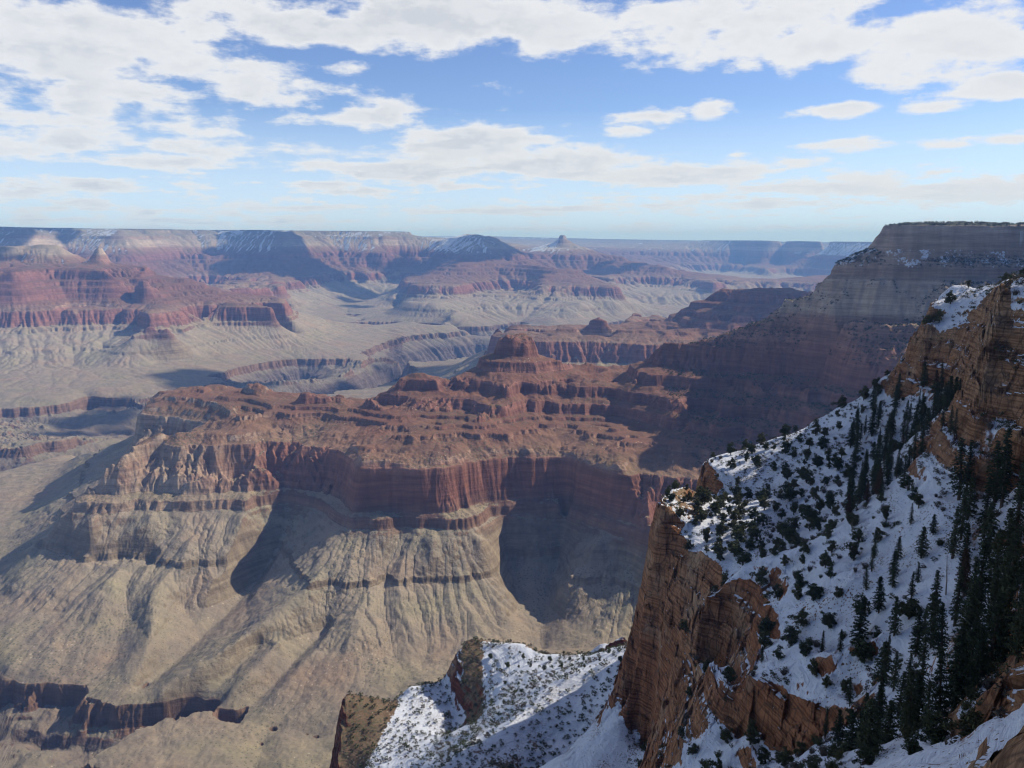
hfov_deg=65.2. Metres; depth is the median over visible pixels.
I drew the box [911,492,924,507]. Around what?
pinyon tree
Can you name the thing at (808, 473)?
pinyon tree
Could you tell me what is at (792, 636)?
pinyon tree
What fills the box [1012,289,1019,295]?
shrub
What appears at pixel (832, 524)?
pinyon tree
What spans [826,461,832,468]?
pinyon tree
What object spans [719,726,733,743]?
pinyon tree
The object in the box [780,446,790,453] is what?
pinyon tree
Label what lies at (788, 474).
pinyon tree
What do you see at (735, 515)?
pinyon tree
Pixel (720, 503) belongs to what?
pinyon tree
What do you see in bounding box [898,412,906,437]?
conifer
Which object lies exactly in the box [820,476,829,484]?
pinyon tree
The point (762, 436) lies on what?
pinyon tree
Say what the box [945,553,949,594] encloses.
dead tree
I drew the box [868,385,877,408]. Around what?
conifer
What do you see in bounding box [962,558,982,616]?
conifer
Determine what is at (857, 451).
pinyon tree
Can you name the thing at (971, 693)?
shrub
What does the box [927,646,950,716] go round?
conifer
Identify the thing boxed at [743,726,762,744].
pinyon tree
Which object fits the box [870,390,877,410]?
conifer
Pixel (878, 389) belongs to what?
pinyon tree
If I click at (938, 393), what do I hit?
conifer
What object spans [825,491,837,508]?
pinyon tree
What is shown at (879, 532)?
pinyon tree
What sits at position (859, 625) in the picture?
conifer
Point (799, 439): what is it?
pinyon tree
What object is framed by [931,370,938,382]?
conifer
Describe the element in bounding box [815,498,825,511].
pinyon tree
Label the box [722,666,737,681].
pinyon tree
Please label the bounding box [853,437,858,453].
conifer
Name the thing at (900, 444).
pinyon tree
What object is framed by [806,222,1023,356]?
plateau
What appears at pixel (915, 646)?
conifer
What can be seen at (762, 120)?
sky
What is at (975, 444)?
shrub
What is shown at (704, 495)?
pinyon tree
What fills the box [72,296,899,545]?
red ridge
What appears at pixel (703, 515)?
pinyon tree
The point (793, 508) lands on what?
pinyon tree
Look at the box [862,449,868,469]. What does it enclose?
conifer
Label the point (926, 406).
pinyon tree
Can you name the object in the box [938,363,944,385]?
conifer
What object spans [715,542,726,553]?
pinyon tree
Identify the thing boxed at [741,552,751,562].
pinyon tree
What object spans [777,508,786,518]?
pinyon tree
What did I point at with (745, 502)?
pinyon tree
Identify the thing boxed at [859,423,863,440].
conifer
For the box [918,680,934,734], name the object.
conifer
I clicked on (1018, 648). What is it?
conifer
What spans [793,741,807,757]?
pinyon tree
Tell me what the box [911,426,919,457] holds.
conifer
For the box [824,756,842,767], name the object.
shrub
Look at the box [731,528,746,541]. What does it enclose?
pinyon tree
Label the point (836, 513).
pinyon tree
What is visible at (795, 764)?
shrub
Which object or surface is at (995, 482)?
conifer
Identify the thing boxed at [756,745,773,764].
pinyon tree
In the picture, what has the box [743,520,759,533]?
pinyon tree
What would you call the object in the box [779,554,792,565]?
pinyon tree
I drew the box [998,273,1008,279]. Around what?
pinyon tree
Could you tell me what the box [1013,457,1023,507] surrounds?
conifer
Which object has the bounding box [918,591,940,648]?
conifer
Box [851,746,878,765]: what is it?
pinyon tree
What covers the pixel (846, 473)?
pinyon tree
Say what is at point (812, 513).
pinyon tree
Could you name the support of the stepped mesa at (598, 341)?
on the canyon floor
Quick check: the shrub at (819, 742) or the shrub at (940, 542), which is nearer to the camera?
the shrub at (819, 742)
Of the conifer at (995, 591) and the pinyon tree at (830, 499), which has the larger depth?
the pinyon tree at (830, 499)
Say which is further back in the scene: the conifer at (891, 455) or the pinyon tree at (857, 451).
the pinyon tree at (857, 451)
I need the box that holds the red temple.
[0,244,294,339]
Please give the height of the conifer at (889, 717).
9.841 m
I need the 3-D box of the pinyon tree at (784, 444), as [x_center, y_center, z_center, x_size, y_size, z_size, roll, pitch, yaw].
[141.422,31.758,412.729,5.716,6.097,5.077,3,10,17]
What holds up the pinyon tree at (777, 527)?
on the snowy spur
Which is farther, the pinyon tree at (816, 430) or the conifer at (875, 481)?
the pinyon tree at (816, 430)
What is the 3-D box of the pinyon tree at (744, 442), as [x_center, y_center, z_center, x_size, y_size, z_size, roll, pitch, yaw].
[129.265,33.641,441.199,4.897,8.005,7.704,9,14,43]
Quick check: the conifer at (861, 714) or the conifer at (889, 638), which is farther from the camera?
the conifer at (889, 638)
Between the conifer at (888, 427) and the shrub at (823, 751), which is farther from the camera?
the conifer at (888, 427)
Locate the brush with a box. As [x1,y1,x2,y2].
[347,636,626,767]
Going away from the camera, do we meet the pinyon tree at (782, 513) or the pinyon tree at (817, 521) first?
the pinyon tree at (817, 521)
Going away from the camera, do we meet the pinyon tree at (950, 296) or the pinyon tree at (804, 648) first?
the pinyon tree at (804, 648)
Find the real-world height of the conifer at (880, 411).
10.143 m
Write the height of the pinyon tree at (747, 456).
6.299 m
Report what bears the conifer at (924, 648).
on the snowy spur
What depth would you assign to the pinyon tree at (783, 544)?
288.49 m
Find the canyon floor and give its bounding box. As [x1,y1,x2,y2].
[0,280,713,767]
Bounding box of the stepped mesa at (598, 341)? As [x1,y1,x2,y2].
[488,287,811,366]
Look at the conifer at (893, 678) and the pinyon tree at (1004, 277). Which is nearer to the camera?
the conifer at (893, 678)
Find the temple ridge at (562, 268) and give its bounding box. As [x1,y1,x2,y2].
[521,235,827,300]
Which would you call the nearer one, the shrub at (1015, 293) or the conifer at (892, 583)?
the conifer at (892, 583)
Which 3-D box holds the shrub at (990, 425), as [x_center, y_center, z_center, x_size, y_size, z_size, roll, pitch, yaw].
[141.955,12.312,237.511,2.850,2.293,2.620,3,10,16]
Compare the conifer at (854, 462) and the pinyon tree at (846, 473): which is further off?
the pinyon tree at (846, 473)
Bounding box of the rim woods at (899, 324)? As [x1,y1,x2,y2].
[662,221,1023,462]
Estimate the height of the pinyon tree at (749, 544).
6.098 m
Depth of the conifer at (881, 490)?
262.25 m
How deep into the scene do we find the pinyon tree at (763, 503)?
343.68 m
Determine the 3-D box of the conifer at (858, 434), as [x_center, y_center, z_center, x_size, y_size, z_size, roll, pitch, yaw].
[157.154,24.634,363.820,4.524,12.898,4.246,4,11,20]
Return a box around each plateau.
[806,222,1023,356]
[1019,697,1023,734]
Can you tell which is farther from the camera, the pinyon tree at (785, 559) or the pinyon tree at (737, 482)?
the pinyon tree at (737, 482)
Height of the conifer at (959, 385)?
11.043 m
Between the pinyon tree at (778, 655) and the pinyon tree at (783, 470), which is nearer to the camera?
the pinyon tree at (778, 655)
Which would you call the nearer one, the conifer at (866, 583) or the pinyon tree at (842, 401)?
the conifer at (866, 583)
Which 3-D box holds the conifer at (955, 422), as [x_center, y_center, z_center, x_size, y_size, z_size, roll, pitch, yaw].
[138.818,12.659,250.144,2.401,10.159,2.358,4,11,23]
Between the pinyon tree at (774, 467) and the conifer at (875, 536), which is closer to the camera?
the conifer at (875, 536)
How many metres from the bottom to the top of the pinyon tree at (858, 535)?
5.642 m
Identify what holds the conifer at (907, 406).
on the snowy spur
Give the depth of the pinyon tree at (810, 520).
298.05 m
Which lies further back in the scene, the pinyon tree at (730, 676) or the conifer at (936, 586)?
the pinyon tree at (730, 676)
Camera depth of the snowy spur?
247.46 m
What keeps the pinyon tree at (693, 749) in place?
on the snowy spur
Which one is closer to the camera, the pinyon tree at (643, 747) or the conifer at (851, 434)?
the pinyon tree at (643, 747)
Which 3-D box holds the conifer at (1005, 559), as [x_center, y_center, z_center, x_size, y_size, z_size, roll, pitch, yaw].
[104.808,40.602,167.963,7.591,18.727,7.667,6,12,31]
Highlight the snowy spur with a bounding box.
[623,277,1023,767]
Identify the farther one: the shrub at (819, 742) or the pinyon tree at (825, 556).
the pinyon tree at (825, 556)
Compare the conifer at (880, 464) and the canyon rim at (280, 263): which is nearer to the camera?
the conifer at (880, 464)
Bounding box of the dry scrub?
[625,271,1023,767]
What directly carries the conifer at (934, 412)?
on the snowy spur
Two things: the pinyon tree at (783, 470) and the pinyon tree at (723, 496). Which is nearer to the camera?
the pinyon tree at (723, 496)
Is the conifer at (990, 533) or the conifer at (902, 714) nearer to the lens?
the conifer at (902, 714)
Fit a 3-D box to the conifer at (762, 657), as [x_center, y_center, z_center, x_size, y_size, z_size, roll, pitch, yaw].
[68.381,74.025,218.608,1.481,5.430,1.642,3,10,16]
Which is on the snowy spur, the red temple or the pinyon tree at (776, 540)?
the pinyon tree at (776, 540)
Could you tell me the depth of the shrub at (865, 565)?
224.35 m
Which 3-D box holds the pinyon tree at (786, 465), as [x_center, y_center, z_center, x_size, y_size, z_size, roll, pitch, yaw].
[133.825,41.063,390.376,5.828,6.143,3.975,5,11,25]
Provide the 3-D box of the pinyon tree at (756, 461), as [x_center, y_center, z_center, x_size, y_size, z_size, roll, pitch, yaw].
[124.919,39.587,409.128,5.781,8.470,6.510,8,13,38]
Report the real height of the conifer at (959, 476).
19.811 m
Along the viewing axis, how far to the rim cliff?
48.58 m
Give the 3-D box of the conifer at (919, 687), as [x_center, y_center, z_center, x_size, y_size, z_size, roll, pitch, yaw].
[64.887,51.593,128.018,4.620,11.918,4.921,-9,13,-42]
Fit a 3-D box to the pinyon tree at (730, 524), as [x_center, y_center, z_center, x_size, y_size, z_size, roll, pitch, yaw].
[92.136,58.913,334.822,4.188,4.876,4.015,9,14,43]
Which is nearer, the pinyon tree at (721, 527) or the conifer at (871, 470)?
the conifer at (871, 470)
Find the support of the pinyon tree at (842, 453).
on the snowy spur
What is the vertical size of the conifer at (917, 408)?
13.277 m
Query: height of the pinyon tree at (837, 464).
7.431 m
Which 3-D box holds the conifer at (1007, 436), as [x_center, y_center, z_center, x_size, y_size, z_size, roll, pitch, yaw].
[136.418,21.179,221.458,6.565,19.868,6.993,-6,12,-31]
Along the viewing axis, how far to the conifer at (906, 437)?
316.94 m
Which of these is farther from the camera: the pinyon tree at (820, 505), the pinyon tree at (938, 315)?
the pinyon tree at (938, 315)
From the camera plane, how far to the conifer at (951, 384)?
308.46 m
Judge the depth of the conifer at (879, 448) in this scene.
323.66 m
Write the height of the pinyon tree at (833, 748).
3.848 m
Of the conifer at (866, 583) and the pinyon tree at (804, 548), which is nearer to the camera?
the conifer at (866, 583)
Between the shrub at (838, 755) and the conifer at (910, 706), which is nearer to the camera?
the conifer at (910, 706)
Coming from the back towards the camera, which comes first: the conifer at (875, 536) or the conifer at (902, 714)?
the conifer at (875, 536)
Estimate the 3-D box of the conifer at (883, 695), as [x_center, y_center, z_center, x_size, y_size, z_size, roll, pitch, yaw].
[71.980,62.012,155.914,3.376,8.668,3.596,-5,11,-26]
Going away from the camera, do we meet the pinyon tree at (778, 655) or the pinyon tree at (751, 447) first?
the pinyon tree at (778, 655)
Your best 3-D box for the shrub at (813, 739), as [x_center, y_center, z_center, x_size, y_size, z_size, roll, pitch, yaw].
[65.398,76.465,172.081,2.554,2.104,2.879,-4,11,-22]
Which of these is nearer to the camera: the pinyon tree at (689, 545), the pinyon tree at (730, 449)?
the pinyon tree at (689, 545)
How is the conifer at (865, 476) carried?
on the snowy spur
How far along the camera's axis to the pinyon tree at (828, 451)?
378.82 m
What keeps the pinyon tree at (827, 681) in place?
on the snowy spur
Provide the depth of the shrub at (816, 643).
209.51 m
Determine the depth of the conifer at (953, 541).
202.29 m
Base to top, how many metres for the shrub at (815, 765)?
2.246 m
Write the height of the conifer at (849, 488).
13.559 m
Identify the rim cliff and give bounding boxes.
[983,733,1023,767]
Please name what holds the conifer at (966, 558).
on the snowy spur
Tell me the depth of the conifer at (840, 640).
192.77 m
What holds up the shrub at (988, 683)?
on the snowy spur
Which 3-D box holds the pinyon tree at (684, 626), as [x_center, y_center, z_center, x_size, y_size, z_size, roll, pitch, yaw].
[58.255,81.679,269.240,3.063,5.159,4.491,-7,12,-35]
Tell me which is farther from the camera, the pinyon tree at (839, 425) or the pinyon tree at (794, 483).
the pinyon tree at (839, 425)
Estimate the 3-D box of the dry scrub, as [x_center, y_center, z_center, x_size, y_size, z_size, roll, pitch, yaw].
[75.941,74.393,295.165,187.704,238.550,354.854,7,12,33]
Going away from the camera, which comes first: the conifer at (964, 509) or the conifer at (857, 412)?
the conifer at (964, 509)
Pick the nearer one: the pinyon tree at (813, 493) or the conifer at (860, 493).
the conifer at (860, 493)
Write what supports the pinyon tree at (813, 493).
on the snowy spur
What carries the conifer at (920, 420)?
on the snowy spur
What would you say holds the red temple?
on the canyon floor
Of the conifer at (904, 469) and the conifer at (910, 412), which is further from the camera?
the conifer at (910, 412)
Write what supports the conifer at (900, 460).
on the snowy spur
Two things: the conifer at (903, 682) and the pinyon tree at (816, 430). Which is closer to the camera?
the conifer at (903, 682)
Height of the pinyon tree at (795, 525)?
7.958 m
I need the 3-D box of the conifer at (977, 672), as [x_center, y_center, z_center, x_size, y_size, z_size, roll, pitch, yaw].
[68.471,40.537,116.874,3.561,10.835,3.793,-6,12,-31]
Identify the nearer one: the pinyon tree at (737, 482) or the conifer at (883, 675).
the conifer at (883, 675)
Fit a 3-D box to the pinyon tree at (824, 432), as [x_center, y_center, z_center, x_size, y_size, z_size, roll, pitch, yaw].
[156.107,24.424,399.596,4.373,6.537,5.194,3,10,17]
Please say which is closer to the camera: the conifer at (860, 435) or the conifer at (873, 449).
the conifer at (873, 449)
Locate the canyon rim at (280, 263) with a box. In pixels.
[0,227,520,299]
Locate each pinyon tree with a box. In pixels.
[640,744,646,751]
[664,489,669,496]
[667,492,675,501]
[671,480,678,488]
[675,506,685,518]
[677,726,684,737]
[679,618,689,633]
[680,496,687,502]
[685,491,692,501]
[685,540,693,549]
[685,686,692,695]
[686,742,698,754]
[688,518,697,525]
[692,498,703,513]
[694,487,702,495]
[695,509,708,521]
[696,528,712,542]
[699,489,710,504]
[701,758,717,767]
[702,487,711,502]
[702,660,709,670]
[708,500,720,515]
[710,585,718,591]
[711,541,721,553]
[712,496,727,508]
[714,758,722,767]
[715,520,728,535]
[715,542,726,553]
[716,552,724,560]
[719,493,724,504]
[719,512,727,522]
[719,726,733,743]
[721,574,728,580]
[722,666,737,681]
[725,457,735,467]
[726,505,733,514]
[727,442,736,454]
[727,519,736,527]
[727,539,744,556]
[729,485,742,495]
[729,507,743,521]
[731,523,745,536]
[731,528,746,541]
[732,494,741,505]
[734,476,740,484]
[735,553,745,565]
[738,503,748,515]
[741,439,749,449]
[741,499,748,506]
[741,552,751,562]
[742,487,751,498]
[742,538,755,550]
[743,451,750,461]
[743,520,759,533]
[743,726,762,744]
[747,443,756,453]
[747,506,759,520]
[747,525,764,540]
[747,718,757,727]
[749,566,768,584]
[750,454,762,467]
[755,512,770,525]
[756,432,767,441]
[756,539,764,548]
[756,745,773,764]
[757,615,776,633]
[758,631,773,648]
[759,488,767,497]
[759,497,770,509]
[759,548,767,557]
[762,442,769,449]
[768,583,783,598]
[769,544,778,555]
[770,460,776,470]
[772,500,781,511]
[772,537,780,544]
[772,645,784,659]
[773,746,793,766]
[775,520,783,533]
[776,488,785,499]
[776,539,786,551]
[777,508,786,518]
[777,523,788,537]
[779,423,791,436]
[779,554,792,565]
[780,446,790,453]
[780,462,790,468]
[780,624,801,647]
[781,440,790,447]
[781,467,786,476]
[781,527,796,543]
[782,481,790,491]
[782,485,799,501]
[783,516,800,529]
[784,468,793,479]
[787,608,809,626]
[788,447,796,458]
[789,502,799,514]
[790,478,799,488]
[790,532,802,547]
[792,584,802,599]
[793,576,808,587]
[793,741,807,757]
[794,570,804,579]
[795,433,803,443]
[795,466,807,479]
[798,553,805,563]
[799,448,811,460]
[799,488,804,496]
[799,504,811,520]
[799,539,810,554]
[799,637,812,656]
[801,469,814,482]
[803,508,820,519]
[804,517,815,530]
[804,583,824,600]
[805,437,813,446]
[806,657,818,677]
[807,477,814,485]
[808,424,821,435]
[809,485,819,500]
[811,455,823,467]
[811,517,823,531]
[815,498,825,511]
[816,436,828,448]
[818,550,834,567]
[820,427,828,436]
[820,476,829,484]
[820,611,837,628]
[821,674,834,687]
[822,527,833,538]
[822,540,838,552]
[823,519,837,529]
[824,448,831,454]
[824,567,835,577]
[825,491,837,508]
[825,739,844,757]
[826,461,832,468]
[830,395,846,408]
[831,456,843,470]
[831,505,840,516]
[833,475,844,483]
[833,586,843,598]
[835,409,840,416]
[836,420,842,430]
[838,447,846,457]
[839,541,862,560]
[839,678,849,694]
[842,467,854,477]
[845,512,852,521]
[845,708,857,722]
[848,512,859,527]
[849,527,865,541]
[849,637,875,663]
[850,448,862,463]
[850,494,859,508]
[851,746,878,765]
[852,594,871,615]
[858,385,869,400]
[859,404,867,413]
[868,625,881,637]
[872,377,879,388]
[872,527,889,542]
[875,385,883,395]
[875,493,885,502]
[876,505,891,519]
[892,595,924,619]
[897,442,903,449]
[897,473,917,490]
[900,730,926,754]
[907,488,918,499]
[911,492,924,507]
[919,404,927,416]
[921,314,934,323]
[922,709,952,745]
[929,381,943,393]
[933,309,943,322]
[941,705,985,737]
[944,290,956,303]
[963,279,971,287]
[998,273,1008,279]
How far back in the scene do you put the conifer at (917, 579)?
202.58 m
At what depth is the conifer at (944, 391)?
302.38 m
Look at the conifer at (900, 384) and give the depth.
382.04 m
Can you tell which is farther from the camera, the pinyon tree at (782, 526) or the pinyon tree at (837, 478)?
the pinyon tree at (837, 478)
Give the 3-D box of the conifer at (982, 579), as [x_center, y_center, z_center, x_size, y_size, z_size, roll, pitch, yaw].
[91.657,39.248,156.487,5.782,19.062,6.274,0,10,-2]
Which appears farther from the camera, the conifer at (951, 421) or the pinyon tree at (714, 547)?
the pinyon tree at (714, 547)
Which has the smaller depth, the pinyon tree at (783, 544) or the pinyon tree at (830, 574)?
the pinyon tree at (830, 574)
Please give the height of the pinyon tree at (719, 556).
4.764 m
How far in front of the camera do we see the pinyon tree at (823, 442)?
388.44 m
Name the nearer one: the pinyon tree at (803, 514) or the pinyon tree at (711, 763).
the pinyon tree at (711, 763)
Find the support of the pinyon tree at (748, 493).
on the snowy spur
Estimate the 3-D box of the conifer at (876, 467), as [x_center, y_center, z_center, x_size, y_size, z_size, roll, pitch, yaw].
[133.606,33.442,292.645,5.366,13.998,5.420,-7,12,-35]
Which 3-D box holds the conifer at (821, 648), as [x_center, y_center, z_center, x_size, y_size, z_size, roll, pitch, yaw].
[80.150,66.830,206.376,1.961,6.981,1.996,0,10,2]
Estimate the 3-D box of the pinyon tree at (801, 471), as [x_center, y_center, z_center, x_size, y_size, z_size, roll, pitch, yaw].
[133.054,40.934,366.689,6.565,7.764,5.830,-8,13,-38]
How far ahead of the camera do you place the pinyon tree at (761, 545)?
303.22 m
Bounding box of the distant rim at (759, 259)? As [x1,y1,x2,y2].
[521,237,871,278]
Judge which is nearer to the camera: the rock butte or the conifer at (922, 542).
the conifer at (922, 542)
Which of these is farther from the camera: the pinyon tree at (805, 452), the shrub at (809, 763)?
the pinyon tree at (805, 452)
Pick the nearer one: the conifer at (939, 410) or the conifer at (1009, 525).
the conifer at (1009, 525)
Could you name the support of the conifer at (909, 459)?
on the snowy spur
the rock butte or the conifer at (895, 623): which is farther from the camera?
the rock butte
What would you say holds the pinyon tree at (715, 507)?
on the snowy spur
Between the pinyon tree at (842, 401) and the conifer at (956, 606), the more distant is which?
the pinyon tree at (842, 401)
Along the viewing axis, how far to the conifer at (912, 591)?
195.60 m
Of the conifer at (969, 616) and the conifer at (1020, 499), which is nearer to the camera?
the conifer at (969, 616)
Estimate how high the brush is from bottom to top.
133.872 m
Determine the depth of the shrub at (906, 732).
120.21 m
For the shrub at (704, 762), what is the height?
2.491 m
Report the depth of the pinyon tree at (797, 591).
232.88 m
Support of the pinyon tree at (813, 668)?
on the snowy spur
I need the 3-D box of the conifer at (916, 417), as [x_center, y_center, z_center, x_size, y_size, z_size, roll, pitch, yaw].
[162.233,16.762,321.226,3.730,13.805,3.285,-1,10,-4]
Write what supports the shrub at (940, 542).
on the snowy spur
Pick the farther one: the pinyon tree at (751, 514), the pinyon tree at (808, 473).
the pinyon tree at (808, 473)
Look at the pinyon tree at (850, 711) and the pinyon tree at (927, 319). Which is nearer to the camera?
the pinyon tree at (850, 711)
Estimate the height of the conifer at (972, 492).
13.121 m
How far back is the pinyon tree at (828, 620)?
212.48 m
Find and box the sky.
[0,0,1023,241]
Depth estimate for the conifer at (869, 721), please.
117.67 m
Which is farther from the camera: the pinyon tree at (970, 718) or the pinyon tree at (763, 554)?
the pinyon tree at (763, 554)
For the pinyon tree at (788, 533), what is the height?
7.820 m
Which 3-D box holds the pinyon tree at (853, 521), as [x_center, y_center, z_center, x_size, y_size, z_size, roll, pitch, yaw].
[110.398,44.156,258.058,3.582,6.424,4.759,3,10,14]
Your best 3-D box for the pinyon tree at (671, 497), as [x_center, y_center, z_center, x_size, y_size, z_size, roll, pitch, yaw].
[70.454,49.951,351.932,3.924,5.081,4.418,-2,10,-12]
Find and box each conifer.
[759,646,764,662]
[818,630,825,651]
[822,709,829,738]
[830,709,848,744]
[836,629,843,651]
[840,712,859,751]
[842,481,853,515]
[844,422,855,447]
[844,494,852,515]
[845,479,856,500]
[845,677,854,706]
[848,453,858,478]
[849,601,871,641]
[851,408,862,428]
[851,698,887,756]
[853,425,861,448]
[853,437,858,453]
[853,470,865,496]
[854,473,864,502]
[855,417,859,435]
[855,710,867,745]
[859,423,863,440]
[859,692,868,718]
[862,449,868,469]
[862,466,871,491]
[862,566,869,590]
[863,415,866,434]
[863,481,871,501]
[866,408,879,436]
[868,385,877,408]
[868,546,875,571]
[869,441,876,459]
[869,458,876,482]
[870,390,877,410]
[870,457,882,484]
[870,577,886,613]
[870,640,893,686]
[871,471,878,492]
[871,529,878,558]
[871,685,886,743]
[872,468,884,496]
[873,435,882,462]
[873,459,883,483]
[875,401,884,417]
[875,681,888,716]
[876,401,882,427]
[878,476,884,493]
[879,699,899,743]
[880,428,888,459]
[882,418,893,441]
[882,448,893,475]
[883,635,891,665]
[884,466,892,485]
[886,596,902,635]
[887,429,892,447]
[887,564,898,587]
[888,550,899,574]
[889,410,896,434]
[889,651,900,691]
[890,384,900,406]
[890,443,894,468]
[891,395,897,416]
[892,537,904,559]
[892,671,906,719]
[894,373,902,396]
[894,447,901,478]
[895,457,903,475]
[896,668,920,731]
[897,688,909,731]
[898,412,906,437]
[900,672,926,728]
[901,454,908,478]
[902,415,910,440]
[902,445,913,469]
[904,401,909,419]
[904,651,914,686]
[907,403,912,422]
[907,503,914,524]
[907,573,917,597]
[908,609,925,657]
[910,403,921,428]
[911,410,917,434]
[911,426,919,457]
[913,526,931,558]
[913,637,932,698]
[914,562,921,582]
[915,396,926,427]
[917,361,929,386]
[917,424,926,454]
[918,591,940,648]
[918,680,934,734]
[921,605,928,635]
[922,408,932,429]
[927,570,942,610]
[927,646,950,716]
[928,514,938,535]
[929,393,937,419]
[930,602,951,661]
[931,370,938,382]
[935,389,939,404]
[936,389,942,415]
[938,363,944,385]
[940,382,949,408]
[940,404,946,425]
[942,375,954,405]
[942,634,975,712]
[944,389,949,411]
[944,506,963,558]
[945,619,966,696]
[946,437,969,499]
[947,406,954,434]
[948,566,965,626]
[950,381,957,402]
[951,409,958,438]
[951,583,988,650]
[954,548,972,597]
[956,523,972,574]
[957,378,961,389]
[957,487,970,539]
[958,476,981,518]
[960,539,992,620]
[962,440,976,486]
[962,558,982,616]
[966,627,993,688]
[975,501,1001,555]
[976,478,993,538]
[977,593,1013,675]
[980,569,1001,640]
[983,440,1008,502]
[984,529,1005,601]
[987,568,1018,660]
[989,426,1017,487]
[991,536,1021,598]
[992,444,1014,508]
[994,508,1017,567]
[997,527,1022,597]
[1003,592,1023,665]
[1004,576,1023,640]
[1006,471,1023,541]
[1012,534,1023,594]
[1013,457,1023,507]
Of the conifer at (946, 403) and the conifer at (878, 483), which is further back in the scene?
the conifer at (946, 403)
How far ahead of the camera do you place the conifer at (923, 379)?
369.97 m
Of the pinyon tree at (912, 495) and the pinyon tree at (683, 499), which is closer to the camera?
the pinyon tree at (912, 495)
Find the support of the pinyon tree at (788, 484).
on the snowy spur
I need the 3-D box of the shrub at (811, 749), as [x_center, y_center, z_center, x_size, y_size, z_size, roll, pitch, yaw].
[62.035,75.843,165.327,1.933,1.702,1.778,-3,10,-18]
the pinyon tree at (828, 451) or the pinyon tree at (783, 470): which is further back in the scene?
the pinyon tree at (783, 470)
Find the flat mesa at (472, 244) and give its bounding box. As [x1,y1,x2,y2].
[441,234,520,256]
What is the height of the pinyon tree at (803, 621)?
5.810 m
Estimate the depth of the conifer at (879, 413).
373.54 m
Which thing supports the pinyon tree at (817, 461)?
on the snowy spur
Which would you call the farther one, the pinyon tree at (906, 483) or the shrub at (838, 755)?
the pinyon tree at (906, 483)
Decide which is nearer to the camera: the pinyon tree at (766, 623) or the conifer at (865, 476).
the pinyon tree at (766, 623)
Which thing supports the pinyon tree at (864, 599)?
on the snowy spur
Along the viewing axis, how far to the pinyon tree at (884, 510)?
244.09 m
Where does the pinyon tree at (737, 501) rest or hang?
on the snowy spur
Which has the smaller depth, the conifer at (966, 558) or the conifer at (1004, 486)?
the conifer at (966, 558)
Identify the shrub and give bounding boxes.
[682,719,688,726]
[701,758,708,766]
[714,750,721,757]
[776,666,788,675]
[791,760,801,767]
[805,757,820,767]
[808,746,816,752]
[808,763,820,767]
[811,734,822,743]
[812,639,820,646]
[814,736,824,745]
[816,744,827,755]
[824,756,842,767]
[832,749,843,759]
[862,562,868,568]
[880,520,890,527]
[897,722,917,737]
[935,538,945,545]
[957,698,974,710]
[962,685,984,700]
[973,441,979,448]
[979,677,996,689]
[985,422,994,428]
[994,509,1002,517]
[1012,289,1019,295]
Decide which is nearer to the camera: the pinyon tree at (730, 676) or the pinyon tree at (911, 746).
the pinyon tree at (911, 746)
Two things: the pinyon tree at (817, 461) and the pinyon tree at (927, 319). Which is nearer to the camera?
the pinyon tree at (817, 461)
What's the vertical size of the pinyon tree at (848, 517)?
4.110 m
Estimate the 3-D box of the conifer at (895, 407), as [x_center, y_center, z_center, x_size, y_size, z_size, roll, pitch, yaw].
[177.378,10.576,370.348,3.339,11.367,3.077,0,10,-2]
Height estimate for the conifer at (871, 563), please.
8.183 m
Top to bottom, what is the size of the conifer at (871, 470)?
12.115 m
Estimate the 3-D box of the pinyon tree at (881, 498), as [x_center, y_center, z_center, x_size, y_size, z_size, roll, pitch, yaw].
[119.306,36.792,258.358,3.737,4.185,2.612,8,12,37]
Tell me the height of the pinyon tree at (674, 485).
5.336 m
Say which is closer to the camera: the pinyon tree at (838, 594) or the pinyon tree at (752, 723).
the pinyon tree at (752, 723)
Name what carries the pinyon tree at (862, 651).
on the snowy spur
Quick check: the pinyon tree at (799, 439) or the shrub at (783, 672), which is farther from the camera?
the pinyon tree at (799, 439)
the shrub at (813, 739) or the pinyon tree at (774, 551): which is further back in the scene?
the pinyon tree at (774, 551)
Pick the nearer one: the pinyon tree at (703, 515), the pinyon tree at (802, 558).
the pinyon tree at (802, 558)
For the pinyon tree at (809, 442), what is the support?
on the snowy spur
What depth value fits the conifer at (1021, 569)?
148.91 m
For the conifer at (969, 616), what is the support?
on the snowy spur
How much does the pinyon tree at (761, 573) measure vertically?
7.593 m
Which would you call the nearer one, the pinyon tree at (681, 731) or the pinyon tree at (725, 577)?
the pinyon tree at (681, 731)
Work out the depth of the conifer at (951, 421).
253.65 m
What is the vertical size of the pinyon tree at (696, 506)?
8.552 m
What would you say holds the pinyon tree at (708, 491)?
on the snowy spur
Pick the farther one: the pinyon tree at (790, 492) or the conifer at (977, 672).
the pinyon tree at (790, 492)
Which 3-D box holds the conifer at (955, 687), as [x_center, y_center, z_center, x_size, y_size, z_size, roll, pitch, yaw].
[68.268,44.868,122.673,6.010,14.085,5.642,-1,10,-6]

